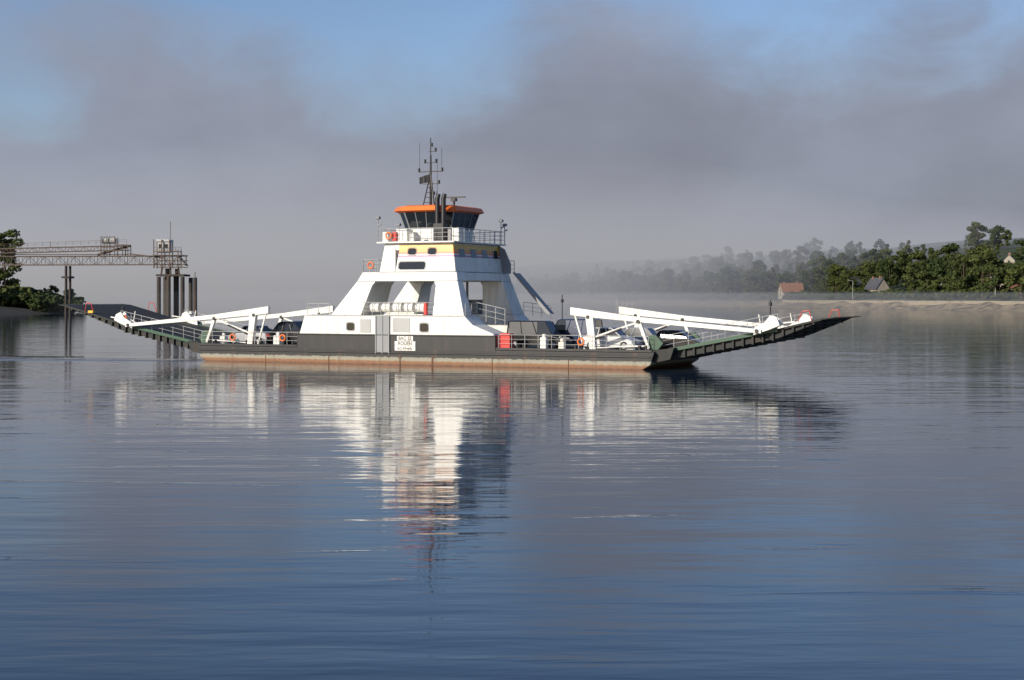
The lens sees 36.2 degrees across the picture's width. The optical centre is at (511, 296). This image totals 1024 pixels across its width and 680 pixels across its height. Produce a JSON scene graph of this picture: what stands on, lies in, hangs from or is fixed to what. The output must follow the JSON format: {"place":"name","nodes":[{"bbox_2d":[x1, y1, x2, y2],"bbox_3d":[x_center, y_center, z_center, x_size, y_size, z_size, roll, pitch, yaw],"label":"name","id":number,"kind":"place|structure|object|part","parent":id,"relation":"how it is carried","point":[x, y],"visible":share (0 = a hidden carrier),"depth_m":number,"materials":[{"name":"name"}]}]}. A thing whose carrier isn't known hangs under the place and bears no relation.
{"place":"outdoors","nodes":[
{"label":"outdoors","id":0,"kind":"place"},
{"bbox_2d":[0,306,75,314],"bbox_3d":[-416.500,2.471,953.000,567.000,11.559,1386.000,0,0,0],"label":"bank ground","id":1,"kind":"structure","parent":0,"point":[5,310],"depth_m":479.83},
{"bbox_2d":[0,229,24,287],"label":"tree","id":2,"kind":"object","parent":1,"relation":"on","point":[5,273],"visible":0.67,"depth_m":504.51,"materials":[{"name":"green plant"}]},
{"bbox_2d":[0,284,85,312],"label":"bank shrubs","id":3,"kind":"object","parent":1,"relation":"on","point":[33,299],"visible":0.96,"depth_m":493.14,"materials":[{"name":"green plant"}]},
{"bbox_2d":[0,297,1023,679],"bbox_3d":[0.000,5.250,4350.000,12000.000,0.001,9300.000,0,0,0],"label":"river water","id":4,"kind":"structure","parent":0,"point":[842,501],"depth_m":38.83,"materials":[{"name":"blue liquid"}]},
{"bbox_2d":[0,221,196,315],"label":"conveyor loading gantry","id":5,"kind":"object","parent":4,"relation":"in","point":[164,246],"visible":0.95,"depth_m":418.36,"materials":[{"name":"metal"}]},
{"bbox_2d":[59,138,860,369],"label":"ferry","id":6,"kind":"object","parent":4,"relation":"on","point":[441,248],"visible":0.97,"depth_m":121.84,"materials":[{"name":"paint"}]},
{"bbox_2d":[228,325,272,343],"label":"parked car","id":7,"kind":"object","parent":6,"relation":"on","point":[241,336],"visible":0.46,"depth_m":129.80,"materials":[{"name":"silver metal"}]},
{"bbox_2d":[269,321,302,343],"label":"parked car","id":8,"kind":"object","parent":6,"relation":"on","point":[286,328],"visible":0.63,"depth_m":128.06,"materials":[{"name":"black paint"}]},
{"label":"door","id":9,"kind":"part","parent":6,"relation":"part of","materials":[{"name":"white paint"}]},
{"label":"window","id":10,"kind":"part","parent":6,"relation":"part of","materials":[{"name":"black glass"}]},
{"bbox_2d":[507,320,571,348],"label":"parked van","id":11,"kind":"object","parent":6,"relation":"on","point":[520,329],"visible":0.84,"depth_m":118.77,"materials":[{"name":"black paint"}]},
{"bbox_2d":[548,319,602,347],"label":"parked van","id":12,"kind":"object","parent":6,"relation":"on","point":[566,326],"visible":0.4,"depth_m":120.59,"materials":[{"name":"blue paint"}]},
{"bbox_2d":[581,327,641,349],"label":"parked car","id":13,"kind":"object","parent":6,"relation":"on","point":[620,335],"visible":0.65,"depth_m":115.48,"materials":[{"name":"white paint"}]},
{"bbox_2d":[624,327,657,347],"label":"parked car","id":14,"kind":"object","parent":6,"relation":"on","point":[633,332],"visible":0.4,"depth_m":118.22,"materials":[{"name":"silver metal"}]},
{"bbox_2d":[656,330,704,349],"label":"parked car","id":15,"kind":"object","parent":6,"relation":"on","point":[662,333],"visible":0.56,"depth_m":113.98,"materials":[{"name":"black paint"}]},
{"bbox_2d":[0,0,1023,296],"label":"sky","id":16,"kind":"structure","parent":0,"point":[272,138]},
{"bbox_2d":[310,237,1023,310],"bbox_3d":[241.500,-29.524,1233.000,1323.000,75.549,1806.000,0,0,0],"label":"bank ground","id":17,"kind":"structure","parent":0,"point":[539,271],"depth_m":1110.58,"materials":[{"name":"green plant"}]},
{"bbox_2d":[616,296,636,304],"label":"walls","id":18,"kind":"structure","parent":17,"relation":"on","point":[627,302],"depth_m":956.53,"materials":[{"name":"white paint"}]},
{"bbox_2d":[615,293,637,299],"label":"roof","id":19,"kind":"structure","parent":18,"relation":"on","point":[626,296],"depth_m":958.03,"materials":[{"name":"stone"}]},
{"bbox_2d":[512,221,1023,300],"bbox_3d":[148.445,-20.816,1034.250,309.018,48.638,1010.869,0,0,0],"label":"distant tree line","id":20,"kind":"object","parent":17,"relation":"on","point":[818,275],"visible":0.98,"depth_m":824.25,"materials":[{"name":"green plant"}]},
{"bbox_2d":[778,286,794,298],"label":"walls","id":21,"kind":"structure","parent":17,"relation":"on","point":[781,293],"depth_m":773.99,"materials":[{"name":"white paint"}]},
{"bbox_2d":[777,283,803,291],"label":"roof","id":22,"kind":"structure","parent":21,"relation":"on","point":[793,287],"depth_m":773.18,"materials":[{"name":"ceramic"}]},
{"bbox_2d":[870,279,888,292],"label":"walls","id":23,"kind":"structure","parent":17,"relation":"on","point":[883,285],"depth_m":695.74,"materials":[{"name":"beige paint"}]},
{"bbox_2d":[864,278,889,289],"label":"roof","id":24,"kind":"structure","parent":23,"relation":"on","point":[872,284],"depth_m":698.87,"materials":[{"name":"stone"}]},
{"bbox_2d":[782,300,1023,304],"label":"quay wall","id":25,"kind":"structure","parent":17,"relation":"on","point":[907,302],"depth_m":642.27,"materials":[{"name":"concrete"}]},
{"bbox_2d":[1003,255,1014,262],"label":"walls","id":26,"kind":"structure","parent":17,"relation":"on","point":[1008,257],"depth_m":708.18,"materials":[{"name":"white paint"}]}
]}

